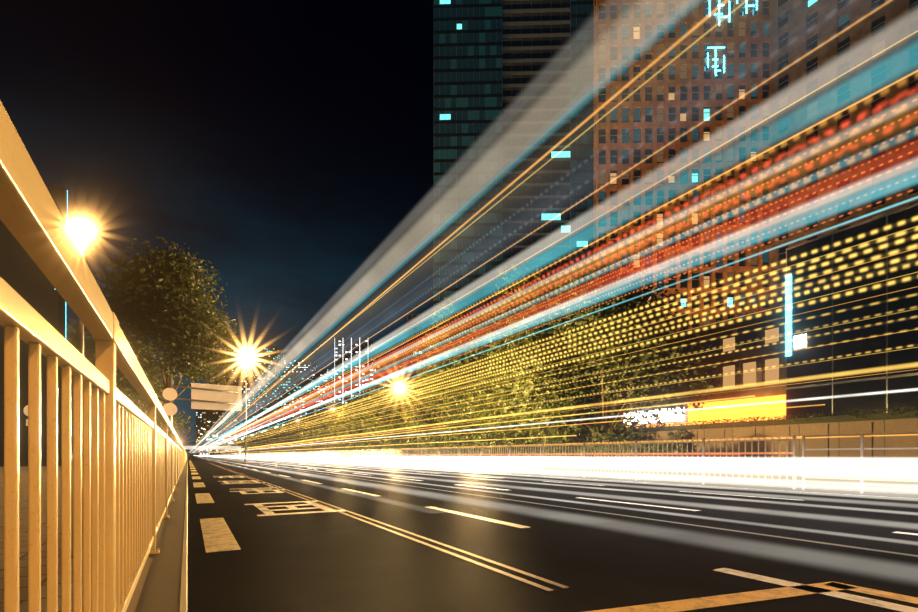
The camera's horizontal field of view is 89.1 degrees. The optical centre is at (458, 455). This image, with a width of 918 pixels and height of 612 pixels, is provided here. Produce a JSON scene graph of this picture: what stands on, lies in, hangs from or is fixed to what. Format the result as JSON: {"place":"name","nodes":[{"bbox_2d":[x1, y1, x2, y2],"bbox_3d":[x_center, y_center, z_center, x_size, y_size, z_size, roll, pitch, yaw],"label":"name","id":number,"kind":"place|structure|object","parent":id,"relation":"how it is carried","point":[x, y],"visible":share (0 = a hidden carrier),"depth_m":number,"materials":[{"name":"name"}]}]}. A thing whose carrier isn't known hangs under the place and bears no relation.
{"place":"outdoors","nodes":[
{"label":"outdoors","id":0,"kind":"place"},
{"bbox_2d":[0,465,82,611],"bbox_3d":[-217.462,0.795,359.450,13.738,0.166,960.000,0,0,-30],"label":"pavement","id":1,"kind":"structure","parent":0,"point":[23,538],"depth_m":3.94,"materials":[{"name":"grey concrete"}]},
{"bbox_2d":[23,405,27,425],"bbox_3d":[-20.959,-0.932,22.899,0.640,3.301,0.105,0,0,-30],"label":"sign post","id":2,"kind":"object","parent":1,"relation":"on","point":[25,410],"visible":0.21,"depth_m":22.75,"materials":[{"name":"grey metal"}]},
{"bbox_2d":[70,223,92,472],"bbox_3d":[-14.779,-4.146,18.242,0.700,9.708,0.682,0,0,-30],"label":"pavement lamp","id":3,"kind":"object","parent":1,"relation":"on","point":[81,228],"depth_m":18.19,"materials":[{"name":"grey metal"}]},
{"bbox_2d":[123,379,173,416],"bbox_3d":[-34.768,-4.381,50.780,7.530,10.247,8.251,0,0,-9],"label":"tree","id":4,"kind":"object","parent":1,"relation":"on","point":[161,402],"visible":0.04,"depth_m":50.66,"materials":[{"name":"green plant"}]},
{"bbox_2d":[116,325,185,403],"bbox_3d":[-34.440,-6.636,48.399,10.364,14.772,8.760,0,0,33],"label":"tree","id":5,"kind":"object","parent":1,"relation":"on","point":[146,356],"visible":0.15,"depth_m":47.22,"materials":[{"name":"green plant"}]},
{"bbox_2d":[141,401,190,431],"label":"tree","id":6,"kind":"object","parent":1,"relation":"on","point":[174,421],"visible":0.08,"depth_m":65.55,"materials":[{"name":"green plant"}]},
{"bbox_2d":[142,405,190,433],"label":"tree","id":7,"kind":"object","parent":1,"relation":"on","point":[160,424],"visible":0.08,"depth_m":78.18,"materials":[{"name":"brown plant"}]},
{"bbox_2d":[84,236,256,432],"bbox_3d":[-23.508,-8.297,37.014,14.049,18.153,14.767,0,0,-30],"label":"tree","id":8,"kind":"object","parent":1,"relation":"on","point":[154,307],"visible":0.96,"depth_m":35.48,"materials":[{"name":"green plant"}]},
{"bbox_2d":[156,411,186,435],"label":"tree","id":9,"kind":"object","parent":1,"relation":"on","point":[173,424],"visible":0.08,"depth_m":93.76,"materials":[{"name":"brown plant"}]},
{"bbox_2d":[162,376,241,436],"bbox_3d":[-14.914,-1.892,27.224,4.060,5.200,0.262,0,0,-30],"label":"sign gantry","id":10,"kind":"object","parent":1,"relation":"on","point":[215,397],"visible":0.85,"depth_m":27.41,"materials":[{"name":"grey metal"}]},
{"bbox_2d":[102,264,131,335],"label":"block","id":11,"kind":"structure","parent":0,"point":[105,268],"depth_m":152.19,"materials":[{"name":"glass"}]},
{"bbox_2d":[0,0,433,454],"label":"sky","id":12,"kind":"structure","parent":0,"point":[288,145],"materials":[{"name":"black"}]},
{"bbox_2d":[247,431,259,450],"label":"tree","id":13,"kind":"object","parent":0,"point":[248,445],"visible":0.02,"depth_m":264.30,"materials":[{"name":"brown plant"}]},
{"bbox_2d":[255,431,269,452],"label":"tree","id":14,"kind":"object","parent":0,"point":[260,439],"visible":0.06,"depth_m":228.35,"materials":[{"name":"brown plant"}]},
{"bbox_2d":[254,434,280,452],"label":"tree","id":15,"kind":"object","parent":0,"point":[263,439],"visible":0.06,"depth_m":219.83,"materials":[{"name":"brown plant"}]},
{"bbox_2d":[266,429,324,452],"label":"block","id":16,"kind":"structure","parent":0,"point":[296,445],"depth_m":333.32,"materials":[{"name":"glass"}]},
{"bbox_2d":[284,359,316,373],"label":"building","id":17,"kind":"structure","parent":0,"point":[294,366],"depth_m":706.97,"materials":[{"name":"glass"}]},
{"bbox_2d":[310,405,343,422],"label":"building","id":18,"kind":"structure","parent":0,"point":[318,410],"depth_m":383.14,"materials":[{"name":"glass"}]},
{"bbox_2d":[376,354,406,388],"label":"building","id":19,"kind":"structure","parent":0,"point":[386,364],"depth_m":301.20,"materials":[{"name":"glass"}]},
{"bbox_2d":[407,314,433,377],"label":"building","id":20,"kind":"structure","parent":0,"point":[418,325],"depth_m":260.58,"materials":[{"name":"black glass"}]},
{"bbox_2d":[187,456,917,611],"bbox_3d":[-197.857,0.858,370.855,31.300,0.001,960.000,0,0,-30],"label":"road","id":21,"kind":"structure","parent":0,"point":[592,555],"depth_m":4.81,"materials":[{"name":"black asphalt"}]},
{"bbox_2d":[126,456,187,611],"bbox_3d":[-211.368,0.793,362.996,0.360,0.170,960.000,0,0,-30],"label":"kerb","id":22,"kind":"structure","parent":21,"relation":"on","point":[158,587],"depth_m":2.94,"materials":[{"name":"grey concrete"}]},
{"bbox_2d":[0,100,186,611],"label":"fence","id":23,"kind":"object","parent":22,"relation":"on","point":[134,458],"visible":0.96,"depth_m":1.08,"materials":[{"name":"metal"}]},
{"bbox_2d":[180,461,187,611],"bbox_3d":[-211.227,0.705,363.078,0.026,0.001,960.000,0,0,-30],"label":"kerb edge line","id":24,"kind":"object","parent":22,"relation":"on","point":[183,586],"visible":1,"depth_m":2.98,"materials":[{"name":"white paint"}]},
{"bbox_2d":[195,456,259,464],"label":"island kerb","id":25,"kind":"structure","parent":21,"relation":"on","point":[243,462],"depth_m":52.94,"materials":[{"name":"white concrete"}]},
{"bbox_2d":[244,355,248,461],"bbox_3d":[-22.075,-4.814,48.287,0.700,11.044,0.682,0,0,-30],"label":"lamp","id":26,"kind":"object","parent":25,"relation":"on","point":[245,457],"visible":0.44,"depth_m":48.22,"materials":[{"name":"grey metal"}]},
{"bbox_2d":[189,457,917,611],"bbox_3d":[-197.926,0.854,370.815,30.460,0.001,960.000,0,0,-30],"label":"road markings","id":27,"kind":"object","parent":21,"relation":"on","point":[217,534],"visible":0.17,"depth_m":3.52,"materials":[{"name":"white paint"}]},
{"bbox_2d":[212,432,917,493],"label":"median fence","id":28,"kind":"object","parent":21,"relation":"on","point":[303,456],"visible":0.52,"depth_m":16.62,"materials":[{"name":"white metal"}]},
{"bbox_2d":[324,458,917,472],"bbox_3d":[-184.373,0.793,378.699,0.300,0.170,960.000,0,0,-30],"label":"kerb","id":29,"kind":"structure","parent":21,"relation":"on","point":[851,469],"depth_m":29.62,"materials":[{"name":"grey concrete"}]},
{"bbox_2d":[355,458,917,469],"bbox_3d":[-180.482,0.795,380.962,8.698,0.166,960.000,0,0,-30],"label":"pavement","id":30,"kind":"structure","parent":0,"point":[865,467],"depth_m":29.55,"materials":[{"name":"grey concrete"}]},
{"bbox_2d":[240,438,262,452],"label":"tree","id":31,"kind":"object","parent":30,"relation":"on","point":[248,449],"visible":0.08,"depth_m":270.78,"materials":[{"name":"brown plant"}]},
{"bbox_2d":[248,435,261,452],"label":"tree","id":32,"kind":"object","parent":30,"relation":"on","point":[250,448],"visible":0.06,"depth_m":253.68,"materials":[{"name":"brown plant"}]},
{"bbox_2d":[251,431,263,452],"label":"tree","id":33,"kind":"object","parent":30,"relation":"on","point":[256,439],"visible":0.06,"depth_m":246.73,"materials":[{"name":"brown plant"}]},
{"bbox_2d":[258,426,282,452],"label":"tree","id":34,"kind":"object","parent":30,"relation":"on","point":[267,446],"visible":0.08,"depth_m":211.37,"materials":[{"name":"brown plant"}]},
{"bbox_2d":[264,425,280,452],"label":"tree","id":35,"kind":"object","parent":30,"relation":"on","point":[270,440],"visible":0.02,"depth_m":201.98,"materials":[{"name":"brown plant"}]},
{"bbox_2d":[261,427,285,452],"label":"tree","id":36,"kind":"object","parent":30,"relation":"on","point":[265,451],"visible":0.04,"depth_m":194.79,"materials":[{"name":"brown plant"}]},
{"bbox_2d":[271,427,296,452],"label":"tree","id":37,"kind":"object","parent":30,"relation":"on","point":[286,448],"visible":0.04,"depth_m":186.96,"materials":[{"name":"brown plant"}]},
{"bbox_2d":[267,424,303,452],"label":"tree","id":38,"kind":"object","parent":30,"relation":"on","point":[279,445],"visible":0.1,"depth_m":175.47,"materials":[{"name":"brown plant"}]},
{"bbox_2d":[277,418,305,450],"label":"tree","id":39,"kind":"object","parent":30,"relation":"on","point":[291,431],"visible":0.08,"depth_m":168.32,"materials":[{"name":"brown plant"}]},
{"bbox_2d":[283,419,322,451],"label":"tree","id":40,"kind":"object","parent":30,"relation":"on","point":[294,432],"visible":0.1,"depth_m":161.26,"materials":[{"name":"brown plant"}]},
{"bbox_2d":[291,413,321,450],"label":"tree","id":41,"kind":"object","parent":30,"relation":"on","point":[297,437],"visible":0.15,"depth_m":152.76,"materials":[{"name":"plant"}]},
{"bbox_2d":[298,417,331,450],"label":"tree","id":42,"kind":"object","parent":30,"relation":"on","point":[311,421],"visible":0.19,"depth_m":143.42,"materials":[{"name":"plant"}]},
{"bbox_2d":[297,411,342,449],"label":"tree","id":43,"kind":"object","parent":30,"relation":"on","point":[310,438],"visible":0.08,"depth_m":133.60,"materials":[{"name":"plant"}]},
{"bbox_2d":[308,405,351,448],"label":"tree","id":44,"kind":"object","parent":30,"relation":"on","point":[316,430],"visible":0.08,"depth_m":126.22,"materials":[{"name":"plant"}]},
{"bbox_2d":[313,399,354,447],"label":"tree","id":45,"kind":"object","parent":30,"relation":"on","point":[331,420],"visible":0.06,"depth_m":117.81,"materials":[{"name":"plant"}]},
{"bbox_2d":[326,392,383,456],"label":"tree","id":46,"kind":"object","parent":30,"relation":"on","point":[342,413],"visible":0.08,"depth_m":106.53,"materials":[{"name":"plant"}]},
{"bbox_2d":[330,379,402,458],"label":"tree","id":47,"kind":"object","parent":30,"relation":"on","point":[354,428],"visible":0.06,"depth_m":99.18,"materials":[{"name":"plant"}]},
{"bbox_2d":[349,379,430,455],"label":"tree","id":48,"kind":"object","parent":30,"relation":"on","point":[375,409],"visible":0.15,"depth_m":89.06,"materials":[{"name":"plant"}]},
{"bbox_2d":[362,366,441,457],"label":"tree","id":49,"kind":"object","parent":30,"relation":"on","point":[400,397],"visible":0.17,"depth_m":80.85,"materials":[{"name":"plant"}]},
{"bbox_2d":[397,387,418,447],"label":"lamp","id":50,"kind":"object","parent":30,"relation":"on","point":[418,417],"depth_m":73.73,"materials":[{"name":"grey metal"}]},
{"bbox_2d":[401,355,483,453],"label":"tree","id":51,"kind":"object","parent":30,"relation":"on","point":[423,423],"visible":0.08,"depth_m":72.77,"materials":[{"name":"plant"}]},
{"bbox_2d":[411,297,503,447],"bbox_3d":[1.074,-10.334,66.589,16.854,22.154,17.702,0,0,-30],"label":"tree","id":52,"kind":"object","parent":30,"relation":"on","point":[443,358],"visible":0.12,"depth_m":62.92,"materials":[{"name":"plant"}]},
{"bbox_2d":[428,293,540,460],"bbox_3d":[6.088,-9.622,60.611,17.610,21.442,18.307,0,0,-30],"label":"tree","id":53,"kind":"object","parent":30,"relation":"on","point":[482,344],"visible":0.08,"depth_m":58.19,"materials":[{"name":"plant"}]},
{"bbox_2d":[295,428,695,464],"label":"shrub row","id":54,"kind":"object","parent":30,"relation":"on","point":[681,435],"visible":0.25,"depth_m":43.78,"materials":[{"name":"green"}]},
{"bbox_2d":[461,260,638,455],"bbox_3d":[9.395,-10.017,52.833,15.608,21.564,20.092,0,0,-30],"label":"tree","id":55,"kind":"object","parent":30,"relation":"on","point":[532,315],"visible":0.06,"depth_m":49.94,"materials":[{"name":"green plant"}]},
{"bbox_2d":[496,257,721,454],"bbox_3d":[13.512,-9.107,45.118,19.751,20.368,16.083,0,0,22],"label":"tree","id":56,"kind":"object","parent":30,"relation":"on","point":[616,330],"visible":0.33,"depth_m":41.63,"materials":[{"name":"green plant"}]},
{"label":"ground","id":57,"kind":"structure","parent":0,"visible":0},
{"bbox_2d":[0,220,94,466],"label":"shop block","id":58,"kind":"structure","parent":57,"relation":"on","point":[22,275],"depth_m":30.21,"materials":[{"name":"black glass"}]},
{"bbox_2d":[44,183,121,325],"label":"block","id":59,"kind":"structure","parent":57,"relation":"on","point":[61,198],"depth_m":43.32,"materials":[{"name":"black glass"}]},
{"bbox_2d":[196,409,202,431],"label":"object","id":60,"kind":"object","parent":57,"relation":"on","point":[199,415],"visible":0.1,"depth_m":700.22,"materials":[{"name":"black glass"}]},
{"bbox_2d":[200,422,202,431],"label":"tower","id":61,"kind":"structure","parent":57,"relation":"on","point":[201,426],"depth_m":528.24,"materials":[{"name":"black glass"}]},
{"bbox_2d":[183,446,242,455],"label":"flyover","id":62,"kind":"object","parent":57,"relation":"on","point":[208,448],"visible":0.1,"depth_m":382.43,"materials":[{"name":"grey concrete"}]},
{"bbox_2d":[203,409,233,431],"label":"building","id":63,"kind":"structure","parent":57,"relation":"on","point":[221,420],"depth_m":487.22,"materials":[{"name":"black glass"}]},
{"bbox_2d":[207,373,234,385],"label":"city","id":64,"kind":"object","parent":57,"relation":"on","point":[229,382],"visible":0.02,"depth_m":513.01,"materials":[{"name":"glass"}]},
{"bbox_2d":[196,432,263,455],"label":"block","id":65,"kind":"structure","parent":57,"relation":"on","point":[215,438],"depth_m":426.01,"materials":[{"name":"glass"}]},
{"bbox_2d":[224,364,261,431],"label":"building","id":66,"kind":"structure","parent":57,"relation":"on","point":[254,393],"depth_m":577.50,"materials":[{"name":"black glass"}]},
{"bbox_2d":[234,406,252,431],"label":"building","id":67,"kind":"structure","parent":57,"relation":"on","point":[239,420],"depth_m":514.33,"materials":[{"name":"multicoloured glass"}]},
{"bbox_2d":[250,346,283,376],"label":"building","id":68,"kind":"structure","parent":57,"relation":"on","point":[269,362],"depth_m":627.49,"materials":[{"name":"grey glass"}]},
{"bbox_2d":[262,377,279,431],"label":"building","id":69,"kind":"structure","parent":57,"relation":"on","point":[271,402],"depth_m":606.81,"materials":[{"name":"multicoloured glass"}]},
{"bbox_2d":[280,374,313,426],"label":"building","id":70,"kind":"structure","parent":57,"relation":"on","point":[296,384],"depth_m":531.26,"materials":[{"name":"grey glass"}]},
{"bbox_2d":[283,395,331,428],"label":"building","id":71,"kind":"structure","parent":57,"relation":"on","point":[295,407],"depth_m":525.08,"materials":[{"name":"multicoloured glass"}]},
{"bbox_2d":[299,373,333,403],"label":"building","id":72,"kind":"structure","parent":57,"relation":"on","point":[323,383],"depth_m":544.63,"materials":[{"name":"multicoloured glass"}]},
{"bbox_2d":[321,369,333,375],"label":"building","id":73,"kind":"structure","parent":57,"relation":"on","point":[331,371],"depth_m":799.93,"materials":[{"name":"white glass"}]},
{"bbox_2d":[334,338,374,405],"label":"tower led edges","id":74,"kind":"object","parent":57,"relation":"on","point":[353,357],"visible":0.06,"depth_m":422.76,"materials":[{"name":"white glass"}]},
{"bbox_2d":[364,366,375,390],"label":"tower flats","id":75,"kind":"structure","parent":57,"relation":"on","point":[369,373],"depth_m":331.77,"materials":[{"name":"glass"}]},
{"bbox_2d":[434,0,593,435],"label":"skyscraper","id":76,"kind":"structure","parent":57,"relation":"on","point":[514,132],"depth_m":134.10,"materials":[{"name":"black glass"}]},
{"bbox_2d":[448,418,917,466],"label":"retaining wall","id":77,"kind":"structure","parent":57,"relation":"on","point":[907,456],"depth_m":33.05,"materials":[{"name":"concrete"}]},
{"bbox_2d":[452,406,917,439],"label":"hedge","id":78,"kind":"object","parent":77,"relation":"on","point":[866,416],"visible":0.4,"depth_m":34.56,"materials":[{"name":"green plant"}]},
{"bbox_2d":[594,0,917,424],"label":"building","id":79,"kind":"structure","parent":57,"relation":"on","point":[795,123],"depth_m":81.39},
{"bbox_2d":[707,0,757,75],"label":"neon sign","id":80,"kind":"object","parent":79,"relation":"attached to","point":[719,17],"depth_m":81.22,"materials":[{"name":"white"}]},
{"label":"terrace","id":81,"kind":"structure","parent":0,"visible":0},
{"bbox_2d":[609,203,917,427],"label":"podium shops","id":82,"kind":"structure","parent":81,"relation":"on","point":[838,333],"depth_m":48.74,"materials":[{"name":"black glass"}]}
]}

